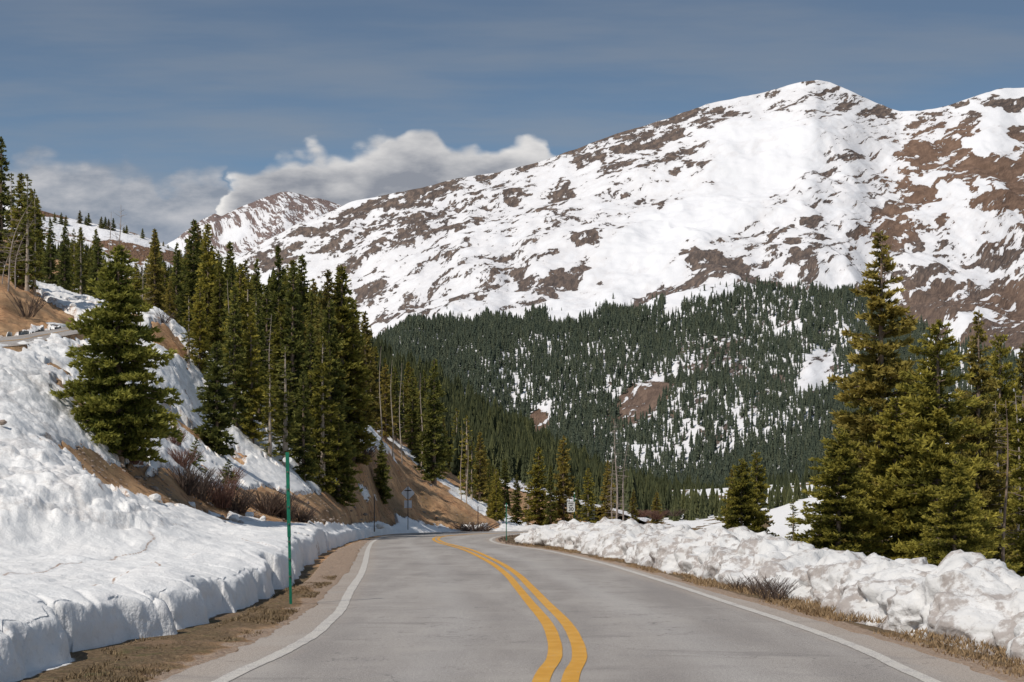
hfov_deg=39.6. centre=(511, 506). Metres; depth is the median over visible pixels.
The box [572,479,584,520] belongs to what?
spruce tree
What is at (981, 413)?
conifer tree
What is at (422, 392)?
spruce tree
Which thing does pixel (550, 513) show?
spruce tree
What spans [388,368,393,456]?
dead tree
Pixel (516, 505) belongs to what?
spruce tree
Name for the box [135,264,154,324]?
dead tree
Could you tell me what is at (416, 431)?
spruce tree
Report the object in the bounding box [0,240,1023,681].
ground
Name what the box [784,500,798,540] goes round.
conifer tree
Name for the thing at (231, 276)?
spruce tree
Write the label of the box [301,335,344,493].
spruce tree
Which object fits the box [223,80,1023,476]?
mountain
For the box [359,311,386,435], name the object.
spruce tree
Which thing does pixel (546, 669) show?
yellow line
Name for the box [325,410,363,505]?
spruce tree
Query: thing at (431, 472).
spruce tree
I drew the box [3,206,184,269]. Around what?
hill
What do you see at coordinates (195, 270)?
spruce tree
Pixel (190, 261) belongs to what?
spruce tree
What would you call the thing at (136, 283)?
spruce tree
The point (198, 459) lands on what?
spruce sapling
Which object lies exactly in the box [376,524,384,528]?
snow chunk
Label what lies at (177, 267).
spruce tree
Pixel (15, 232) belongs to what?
dead tree
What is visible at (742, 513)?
conifer tree
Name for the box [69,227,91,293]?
spruce tree
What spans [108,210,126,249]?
dead tree
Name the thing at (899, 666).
edge line
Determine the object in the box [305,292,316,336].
spruce tree
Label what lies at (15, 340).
road
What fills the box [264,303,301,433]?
spruce tree
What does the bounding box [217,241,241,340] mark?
spruce tree
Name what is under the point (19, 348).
road embankment
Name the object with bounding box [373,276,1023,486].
distant forest
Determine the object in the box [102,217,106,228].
spruce tree
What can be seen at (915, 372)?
conifer tree
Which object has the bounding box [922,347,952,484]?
conifer tree
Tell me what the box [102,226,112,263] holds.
dead tree
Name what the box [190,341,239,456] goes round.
spruce tree
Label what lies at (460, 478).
dead tree
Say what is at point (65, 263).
spruce tree
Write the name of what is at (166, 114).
sky
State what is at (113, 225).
spruce tree
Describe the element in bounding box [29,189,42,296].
spruce tree
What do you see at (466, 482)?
dead tree
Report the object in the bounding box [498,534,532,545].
dry grass
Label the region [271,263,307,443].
spruce tree
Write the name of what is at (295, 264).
spruce tree
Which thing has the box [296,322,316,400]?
spruce tree
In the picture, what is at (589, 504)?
spruce tree
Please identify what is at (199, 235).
spruce tree
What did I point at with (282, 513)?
shrub
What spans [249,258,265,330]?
spruce tree
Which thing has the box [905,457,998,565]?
conifer tree
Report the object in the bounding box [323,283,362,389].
spruce tree
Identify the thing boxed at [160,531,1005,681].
road
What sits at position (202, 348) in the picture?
spruce tree
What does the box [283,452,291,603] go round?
marker pole
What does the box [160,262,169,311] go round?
spruce tree
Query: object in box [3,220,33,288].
dead tree
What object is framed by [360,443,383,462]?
shrub
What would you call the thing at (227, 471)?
spruce sapling
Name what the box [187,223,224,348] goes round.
spruce tree
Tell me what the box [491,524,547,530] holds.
snow berm
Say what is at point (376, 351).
spruce tree
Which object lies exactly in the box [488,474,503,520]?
spruce tree
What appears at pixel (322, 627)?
edge line
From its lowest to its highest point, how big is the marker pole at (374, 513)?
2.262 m
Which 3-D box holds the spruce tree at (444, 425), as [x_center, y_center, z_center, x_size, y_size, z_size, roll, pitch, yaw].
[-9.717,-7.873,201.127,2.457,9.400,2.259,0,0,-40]
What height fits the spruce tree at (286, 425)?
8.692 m
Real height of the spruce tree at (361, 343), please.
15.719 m
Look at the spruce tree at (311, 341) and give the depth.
84.04 m
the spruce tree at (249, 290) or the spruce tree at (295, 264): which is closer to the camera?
the spruce tree at (249, 290)
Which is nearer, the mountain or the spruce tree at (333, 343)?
the spruce tree at (333, 343)
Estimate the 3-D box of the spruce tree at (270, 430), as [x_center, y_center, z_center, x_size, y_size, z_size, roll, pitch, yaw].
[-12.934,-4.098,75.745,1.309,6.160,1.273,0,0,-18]
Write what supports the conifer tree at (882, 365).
on the ground at (180, 656)
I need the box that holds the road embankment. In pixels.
[2,329,115,351]
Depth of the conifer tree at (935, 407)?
37.73 m
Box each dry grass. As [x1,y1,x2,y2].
[53,574,336,681]
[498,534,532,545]
[516,543,1023,677]
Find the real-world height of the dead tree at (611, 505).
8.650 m
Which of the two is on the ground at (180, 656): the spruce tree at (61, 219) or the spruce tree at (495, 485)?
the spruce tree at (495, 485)
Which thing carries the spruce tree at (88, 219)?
on the hill
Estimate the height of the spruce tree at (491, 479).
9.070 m
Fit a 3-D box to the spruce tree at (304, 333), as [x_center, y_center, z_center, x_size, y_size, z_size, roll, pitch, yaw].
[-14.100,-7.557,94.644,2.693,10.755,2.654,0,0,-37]
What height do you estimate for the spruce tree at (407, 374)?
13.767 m
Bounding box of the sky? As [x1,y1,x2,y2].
[0,0,1023,243]
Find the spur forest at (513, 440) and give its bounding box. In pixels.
[224,270,820,520]
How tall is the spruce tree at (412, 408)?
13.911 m
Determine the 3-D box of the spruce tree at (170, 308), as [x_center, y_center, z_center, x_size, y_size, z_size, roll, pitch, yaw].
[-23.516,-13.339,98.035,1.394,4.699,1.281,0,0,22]
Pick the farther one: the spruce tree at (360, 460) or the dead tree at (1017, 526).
the spruce tree at (360, 460)
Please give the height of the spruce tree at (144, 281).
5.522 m
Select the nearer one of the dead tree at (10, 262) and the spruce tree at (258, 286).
the dead tree at (10, 262)
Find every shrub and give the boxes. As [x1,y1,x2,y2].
[2,288,45,317]
[129,446,159,464]
[154,310,176,323]
[161,464,211,495]
[166,429,188,444]
[166,447,204,468]
[174,467,228,500]
[195,475,244,507]
[215,467,247,482]
[217,487,261,513]
[239,490,295,515]
[260,491,309,519]
[290,506,324,522]
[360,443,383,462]
[443,521,503,531]
[625,509,651,516]
[641,510,671,519]
[661,509,686,515]
[724,574,752,589]
[737,577,779,593]
[744,574,791,598]
[755,576,801,598]
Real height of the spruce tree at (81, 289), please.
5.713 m
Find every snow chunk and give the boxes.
[149,493,160,500]
[228,514,239,521]
[245,512,253,516]
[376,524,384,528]
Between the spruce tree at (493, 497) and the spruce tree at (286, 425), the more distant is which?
the spruce tree at (493, 497)
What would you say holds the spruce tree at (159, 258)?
on the snow field
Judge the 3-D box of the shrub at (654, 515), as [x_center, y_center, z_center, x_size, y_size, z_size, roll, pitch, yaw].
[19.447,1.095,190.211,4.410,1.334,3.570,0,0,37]
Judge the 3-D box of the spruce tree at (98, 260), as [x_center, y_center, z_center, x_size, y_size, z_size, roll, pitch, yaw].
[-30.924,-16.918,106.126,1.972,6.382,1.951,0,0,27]
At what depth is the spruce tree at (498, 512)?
130.41 m
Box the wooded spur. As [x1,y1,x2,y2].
[101,255,650,522]
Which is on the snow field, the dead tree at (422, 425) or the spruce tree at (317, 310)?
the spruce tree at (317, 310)
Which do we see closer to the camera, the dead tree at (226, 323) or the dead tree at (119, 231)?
the dead tree at (226, 323)
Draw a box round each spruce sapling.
[189,437,205,472]
[219,459,237,489]
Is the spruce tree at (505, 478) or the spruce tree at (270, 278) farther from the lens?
the spruce tree at (505, 478)
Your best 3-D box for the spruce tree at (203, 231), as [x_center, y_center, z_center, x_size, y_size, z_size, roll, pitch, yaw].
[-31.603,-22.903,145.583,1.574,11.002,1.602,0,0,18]
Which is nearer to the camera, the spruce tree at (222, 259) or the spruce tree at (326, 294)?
the spruce tree at (326, 294)
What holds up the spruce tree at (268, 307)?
on the snow field
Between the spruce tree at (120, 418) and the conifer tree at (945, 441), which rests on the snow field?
the spruce tree at (120, 418)
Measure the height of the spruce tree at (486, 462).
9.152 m
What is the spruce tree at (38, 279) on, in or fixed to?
on the snow field
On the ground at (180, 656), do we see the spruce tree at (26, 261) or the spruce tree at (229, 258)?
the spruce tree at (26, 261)
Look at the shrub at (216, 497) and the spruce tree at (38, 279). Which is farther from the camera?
the spruce tree at (38, 279)
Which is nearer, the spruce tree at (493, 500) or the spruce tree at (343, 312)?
the spruce tree at (343, 312)
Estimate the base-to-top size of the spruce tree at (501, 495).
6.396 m
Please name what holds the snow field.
on the ground at (180, 656)
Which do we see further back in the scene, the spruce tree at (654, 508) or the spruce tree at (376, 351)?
the spruce tree at (376, 351)
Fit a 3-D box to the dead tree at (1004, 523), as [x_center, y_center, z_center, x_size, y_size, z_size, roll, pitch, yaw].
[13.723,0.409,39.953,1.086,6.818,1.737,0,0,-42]
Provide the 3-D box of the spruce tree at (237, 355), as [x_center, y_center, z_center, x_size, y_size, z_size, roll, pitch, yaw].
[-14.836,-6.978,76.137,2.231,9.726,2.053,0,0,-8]
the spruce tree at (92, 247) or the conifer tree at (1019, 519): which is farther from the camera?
the spruce tree at (92, 247)
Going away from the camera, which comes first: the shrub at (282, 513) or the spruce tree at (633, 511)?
the shrub at (282, 513)
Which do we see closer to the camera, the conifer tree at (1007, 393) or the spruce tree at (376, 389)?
the conifer tree at (1007, 393)
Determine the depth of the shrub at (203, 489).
51.62 m
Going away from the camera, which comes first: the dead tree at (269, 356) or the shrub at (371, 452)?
the dead tree at (269, 356)
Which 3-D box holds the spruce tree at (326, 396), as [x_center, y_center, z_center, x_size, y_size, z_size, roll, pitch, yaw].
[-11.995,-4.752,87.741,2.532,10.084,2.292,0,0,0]
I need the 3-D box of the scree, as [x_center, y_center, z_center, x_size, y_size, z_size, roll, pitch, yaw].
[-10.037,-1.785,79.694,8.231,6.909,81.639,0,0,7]
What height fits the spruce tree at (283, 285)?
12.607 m
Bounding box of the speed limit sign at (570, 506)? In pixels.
[567,501,574,511]
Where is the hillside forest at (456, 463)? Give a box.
[40,232,509,503]
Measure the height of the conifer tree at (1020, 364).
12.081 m
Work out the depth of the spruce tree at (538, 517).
161.69 m
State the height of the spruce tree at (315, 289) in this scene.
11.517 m
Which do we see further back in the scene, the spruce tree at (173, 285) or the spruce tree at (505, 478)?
the spruce tree at (505, 478)
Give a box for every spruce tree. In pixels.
[0,136,17,275]
[0,173,44,290]
[1,173,16,278]
[12,173,39,291]
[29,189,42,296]
[30,201,48,266]
[32,197,47,252]
[36,240,46,282]
[39,221,61,285]
[48,244,183,463]
[54,223,75,290]
[58,213,63,223]
[62,215,69,225]
[63,228,71,277]
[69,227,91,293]
[69,230,77,290]
[74,240,86,293]
[76,210,83,222]
[78,248,93,294]
[84,237,104,299]
[85,229,104,299]
[86,213,91,225]
[98,217,103,227]
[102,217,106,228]
[106,219,110,229]
[111,218,116,230]
[130,263,140,298]
[139,263,150,305]
[140,228,144,238]
[143,228,167,310]
[147,239,167,286]
[148,239,164,296]
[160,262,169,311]
[161,279,180,324]
[165,263,181,317]
[166,242,186,324]
[174,219,209,334]
[177,250,185,302]
[180,292,197,363]
[186,257,210,306]
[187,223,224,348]
[188,224,210,281]
[189,282,213,373]
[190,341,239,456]
[191,286,209,347]
[199,229,207,267]
[206,264,227,357]
[214,250,221,300]
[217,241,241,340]
[218,286,253,427]
[219,256,226,290]
[219,263,256,382]
[219,264,242,365]
[236,311,273,443]
[240,260,255,330]
[242,272,255,332]
[248,299,273,414]
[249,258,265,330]
[249,291,268,395]
[257,372,280,457]
[259,284,277,385]
[264,245,290,368]
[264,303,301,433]
[267,277,275,359]
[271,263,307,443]
[271,344,302,466]
[279,299,291,353]
[281,278,288,292]
[282,259,300,307]
[288,371,318,482]
[290,323,329,466]
[291,254,314,339]
[295,320,306,404]
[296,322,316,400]
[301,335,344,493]
[301,349,332,465]
[305,278,318,329]
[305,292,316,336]
[308,299,361,464]
[313,290,322,345]
[314,270,351,440]
[319,265,376,456]
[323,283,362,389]
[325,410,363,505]
[338,314,377,467]
[349,298,374,428]
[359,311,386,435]
[367,351,383,428]
[372,347,378,367]
[373,440,393,503]
[374,363,398,441]
[386,367,406,440]
[401,371,418,449]
[401,383,409,434]
[402,362,416,413]
[404,368,417,430]
[406,379,419,438]
[410,399,427,465]
[412,358,456,485]
[414,370,431,433]
[442,418,450,465]
[450,408,461,458]
[457,415,474,496]
[466,432,477,499]
[468,432,490,503]
[483,449,488,487]
[485,459,491,494]
[485,465,493,511]
[485,470,507,520]
[487,471,507,519]
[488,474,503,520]
[488,475,504,520]
[491,469,502,510]
[500,459,512,509]
[507,474,524,524]
[521,447,549,525]
[522,481,531,524]
[542,466,559,524]
[551,435,578,522]
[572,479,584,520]
[578,468,599,522]
[596,460,615,519]
[627,489,639,521]
[648,492,663,523]
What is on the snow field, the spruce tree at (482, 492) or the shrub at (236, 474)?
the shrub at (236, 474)
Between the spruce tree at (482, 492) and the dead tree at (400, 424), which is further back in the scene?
the spruce tree at (482, 492)
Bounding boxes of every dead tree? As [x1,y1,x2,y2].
[0,201,31,291]
[1,234,22,283]
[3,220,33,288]
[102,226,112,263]
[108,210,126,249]
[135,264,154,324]
[225,284,230,385]
[264,314,276,418]
[376,354,382,440]
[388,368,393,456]
[397,371,402,464]
[420,394,422,474]
[460,452,461,499]
[466,438,467,502]
[604,426,627,518]
[605,466,619,518]
[618,446,629,519]
[990,400,1023,562]
[993,401,1011,554]
[1013,393,1020,554]
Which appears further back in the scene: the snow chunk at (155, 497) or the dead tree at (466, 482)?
the dead tree at (466, 482)
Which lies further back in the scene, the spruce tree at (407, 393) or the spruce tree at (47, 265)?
the spruce tree at (407, 393)
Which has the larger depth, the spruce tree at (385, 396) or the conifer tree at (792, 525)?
the spruce tree at (385, 396)
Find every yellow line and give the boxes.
[432,532,562,681]
[437,532,586,681]
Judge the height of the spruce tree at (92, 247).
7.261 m
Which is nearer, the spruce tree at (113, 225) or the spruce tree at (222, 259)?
the spruce tree at (222, 259)
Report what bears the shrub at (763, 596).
on the ground at (180, 656)
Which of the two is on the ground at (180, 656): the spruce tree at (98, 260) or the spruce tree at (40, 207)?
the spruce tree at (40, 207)
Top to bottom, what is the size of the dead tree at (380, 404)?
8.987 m
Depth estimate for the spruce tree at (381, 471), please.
101.61 m
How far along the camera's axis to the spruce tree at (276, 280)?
103.83 m
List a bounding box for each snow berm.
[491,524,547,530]
[514,517,844,589]
[764,549,1023,657]
[1006,622,1023,663]
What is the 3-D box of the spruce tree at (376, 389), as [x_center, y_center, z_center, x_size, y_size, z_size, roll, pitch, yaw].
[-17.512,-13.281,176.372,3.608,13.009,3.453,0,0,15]
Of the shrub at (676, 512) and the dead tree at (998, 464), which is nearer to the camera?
the dead tree at (998, 464)
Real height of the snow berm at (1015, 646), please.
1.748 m
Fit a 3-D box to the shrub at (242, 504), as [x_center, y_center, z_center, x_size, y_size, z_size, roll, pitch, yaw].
[-10.286,-0.231,52.798,1.960,1.013,2.058,0,0,41]
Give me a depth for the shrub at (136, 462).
48.03 m
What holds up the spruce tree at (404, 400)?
on the ground at (180, 656)
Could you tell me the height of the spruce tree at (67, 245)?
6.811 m
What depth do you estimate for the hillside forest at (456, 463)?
213.12 m
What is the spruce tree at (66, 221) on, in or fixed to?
on the hill
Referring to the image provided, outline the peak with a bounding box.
[166,192,341,266]
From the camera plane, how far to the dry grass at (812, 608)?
20.78 m
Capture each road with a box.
[0,323,89,346]
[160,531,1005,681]
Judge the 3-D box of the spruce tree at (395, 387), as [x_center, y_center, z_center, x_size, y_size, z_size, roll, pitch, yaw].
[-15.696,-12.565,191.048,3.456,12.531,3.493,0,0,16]
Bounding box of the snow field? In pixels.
[4,266,517,529]
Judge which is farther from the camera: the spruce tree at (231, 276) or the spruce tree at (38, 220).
the spruce tree at (38, 220)
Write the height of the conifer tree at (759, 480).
6.769 m
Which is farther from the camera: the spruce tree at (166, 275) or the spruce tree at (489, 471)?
the spruce tree at (489, 471)
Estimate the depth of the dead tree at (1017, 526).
45.98 m
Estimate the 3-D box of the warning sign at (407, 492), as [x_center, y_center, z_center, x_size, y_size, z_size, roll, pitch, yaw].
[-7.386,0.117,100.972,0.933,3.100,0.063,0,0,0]
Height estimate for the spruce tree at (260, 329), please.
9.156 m
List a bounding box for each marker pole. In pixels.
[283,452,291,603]
[374,496,374,531]
[505,503,507,540]
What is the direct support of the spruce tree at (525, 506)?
on the ground at (180, 656)
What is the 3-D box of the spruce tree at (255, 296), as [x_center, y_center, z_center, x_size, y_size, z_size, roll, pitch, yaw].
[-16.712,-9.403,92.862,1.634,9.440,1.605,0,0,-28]
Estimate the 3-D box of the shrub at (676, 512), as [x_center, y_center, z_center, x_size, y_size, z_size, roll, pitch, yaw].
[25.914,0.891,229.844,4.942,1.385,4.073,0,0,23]
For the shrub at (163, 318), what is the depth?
82.15 m
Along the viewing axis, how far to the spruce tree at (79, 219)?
759.49 m
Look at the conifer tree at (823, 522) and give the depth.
37.78 m
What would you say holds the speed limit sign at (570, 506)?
on the ground at (180, 656)
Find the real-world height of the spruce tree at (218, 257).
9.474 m
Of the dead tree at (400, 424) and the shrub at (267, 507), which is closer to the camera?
the shrub at (267, 507)
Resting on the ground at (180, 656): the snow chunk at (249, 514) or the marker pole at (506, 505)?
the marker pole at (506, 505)
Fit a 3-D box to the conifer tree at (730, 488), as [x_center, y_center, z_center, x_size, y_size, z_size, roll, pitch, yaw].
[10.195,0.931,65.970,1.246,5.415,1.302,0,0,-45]
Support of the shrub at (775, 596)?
on the ground at (180, 656)
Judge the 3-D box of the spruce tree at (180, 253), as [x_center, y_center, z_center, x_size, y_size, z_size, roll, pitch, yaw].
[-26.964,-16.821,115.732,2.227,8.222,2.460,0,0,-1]
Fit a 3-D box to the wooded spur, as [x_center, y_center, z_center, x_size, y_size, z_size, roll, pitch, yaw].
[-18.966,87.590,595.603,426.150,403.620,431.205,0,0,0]
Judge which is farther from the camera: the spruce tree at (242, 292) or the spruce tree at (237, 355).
the spruce tree at (242, 292)
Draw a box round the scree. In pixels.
[74,443,487,526]
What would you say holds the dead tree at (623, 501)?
on the ground at (180, 656)
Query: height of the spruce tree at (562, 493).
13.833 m
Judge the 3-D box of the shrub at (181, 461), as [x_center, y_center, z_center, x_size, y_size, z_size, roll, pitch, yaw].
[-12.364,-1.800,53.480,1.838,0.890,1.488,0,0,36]
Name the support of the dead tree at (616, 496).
on the ground at (180, 656)
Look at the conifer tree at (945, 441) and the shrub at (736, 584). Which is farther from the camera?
the conifer tree at (945, 441)
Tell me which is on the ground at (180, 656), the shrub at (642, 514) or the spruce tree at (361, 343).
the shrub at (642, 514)
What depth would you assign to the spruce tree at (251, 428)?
76.53 m
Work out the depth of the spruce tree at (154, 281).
99.90 m
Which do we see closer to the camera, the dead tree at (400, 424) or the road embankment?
the road embankment
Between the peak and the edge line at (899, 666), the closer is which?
the edge line at (899, 666)
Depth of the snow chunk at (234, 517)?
49.90 m
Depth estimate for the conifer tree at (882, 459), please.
38.71 m
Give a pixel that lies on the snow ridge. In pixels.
(56, 324)
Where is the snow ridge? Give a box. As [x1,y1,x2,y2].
[46,322,65,327]
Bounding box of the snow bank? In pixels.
[0,341,468,681]
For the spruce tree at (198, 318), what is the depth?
93.93 m
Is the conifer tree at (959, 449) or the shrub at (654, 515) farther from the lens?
the shrub at (654, 515)
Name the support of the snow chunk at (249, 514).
on the snow bank
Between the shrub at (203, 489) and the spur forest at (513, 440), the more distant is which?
the spur forest at (513, 440)
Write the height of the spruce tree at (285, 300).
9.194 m
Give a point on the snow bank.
(88, 560)
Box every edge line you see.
[212,531,474,681]
[489,534,940,681]
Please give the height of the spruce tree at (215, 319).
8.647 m
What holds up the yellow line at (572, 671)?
on the road at (423, 607)
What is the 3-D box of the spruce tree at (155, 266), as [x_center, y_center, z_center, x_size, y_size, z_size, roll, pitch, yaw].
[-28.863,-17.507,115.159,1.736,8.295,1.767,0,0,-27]
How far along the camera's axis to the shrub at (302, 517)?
57.07 m
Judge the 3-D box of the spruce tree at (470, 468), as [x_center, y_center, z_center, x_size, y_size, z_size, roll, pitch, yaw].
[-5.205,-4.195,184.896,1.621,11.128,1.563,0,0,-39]
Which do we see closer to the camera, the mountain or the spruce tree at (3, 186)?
the spruce tree at (3, 186)
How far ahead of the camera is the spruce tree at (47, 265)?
109.88 m
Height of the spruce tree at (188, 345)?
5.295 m
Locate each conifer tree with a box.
[714,459,766,532]
[722,468,736,526]
[740,451,779,536]
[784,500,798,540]
[786,427,890,558]
[822,230,944,548]
[833,387,876,548]
[851,397,934,559]
[869,370,935,542]
[872,319,1022,572]
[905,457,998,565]
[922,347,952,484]
[946,310,1022,563]
[951,390,982,492]
[964,333,1023,575]
[992,393,1023,576]
[1002,344,1023,534]
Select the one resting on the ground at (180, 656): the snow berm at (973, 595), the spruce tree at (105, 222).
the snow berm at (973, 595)
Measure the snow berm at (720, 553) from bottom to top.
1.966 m
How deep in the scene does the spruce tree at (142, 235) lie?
755.84 m
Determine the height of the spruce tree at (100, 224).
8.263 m
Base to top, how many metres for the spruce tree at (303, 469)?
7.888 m
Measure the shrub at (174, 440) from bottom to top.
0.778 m
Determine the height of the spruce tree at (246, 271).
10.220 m
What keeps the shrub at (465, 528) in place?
on the ground at (180, 656)
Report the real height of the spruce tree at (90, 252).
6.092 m
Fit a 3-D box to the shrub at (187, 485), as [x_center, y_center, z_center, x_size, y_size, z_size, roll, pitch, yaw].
[-11.543,-0.930,50.307,1.797,1.125,1.886,0,0,-20]
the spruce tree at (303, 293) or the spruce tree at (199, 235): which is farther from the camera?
the spruce tree at (199, 235)
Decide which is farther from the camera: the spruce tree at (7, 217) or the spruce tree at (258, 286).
the spruce tree at (258, 286)
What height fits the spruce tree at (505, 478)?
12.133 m
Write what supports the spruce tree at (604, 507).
on the ground at (180, 656)
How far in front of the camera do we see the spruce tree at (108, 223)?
753.75 m
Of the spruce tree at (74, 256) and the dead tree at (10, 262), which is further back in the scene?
the spruce tree at (74, 256)
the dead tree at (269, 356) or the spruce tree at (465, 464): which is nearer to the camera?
the dead tree at (269, 356)
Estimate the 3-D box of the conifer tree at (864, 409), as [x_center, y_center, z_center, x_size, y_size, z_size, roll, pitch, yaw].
[12.106,0.128,50.029,2.895,9.869,2.491,0,0,-28]
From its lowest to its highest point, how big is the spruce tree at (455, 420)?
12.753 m
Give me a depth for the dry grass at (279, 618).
18.01 m
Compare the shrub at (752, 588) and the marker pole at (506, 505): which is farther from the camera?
the marker pole at (506, 505)
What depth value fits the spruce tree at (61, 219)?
744.89 m
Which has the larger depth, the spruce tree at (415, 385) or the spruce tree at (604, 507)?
the spruce tree at (415, 385)
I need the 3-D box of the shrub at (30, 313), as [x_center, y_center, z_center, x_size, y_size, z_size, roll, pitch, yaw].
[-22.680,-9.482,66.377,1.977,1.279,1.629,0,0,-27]
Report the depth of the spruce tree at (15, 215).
83.80 m
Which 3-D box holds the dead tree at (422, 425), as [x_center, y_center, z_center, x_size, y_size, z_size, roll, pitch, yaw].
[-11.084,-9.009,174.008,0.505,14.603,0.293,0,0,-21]
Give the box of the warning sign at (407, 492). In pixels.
[402,487,413,507]

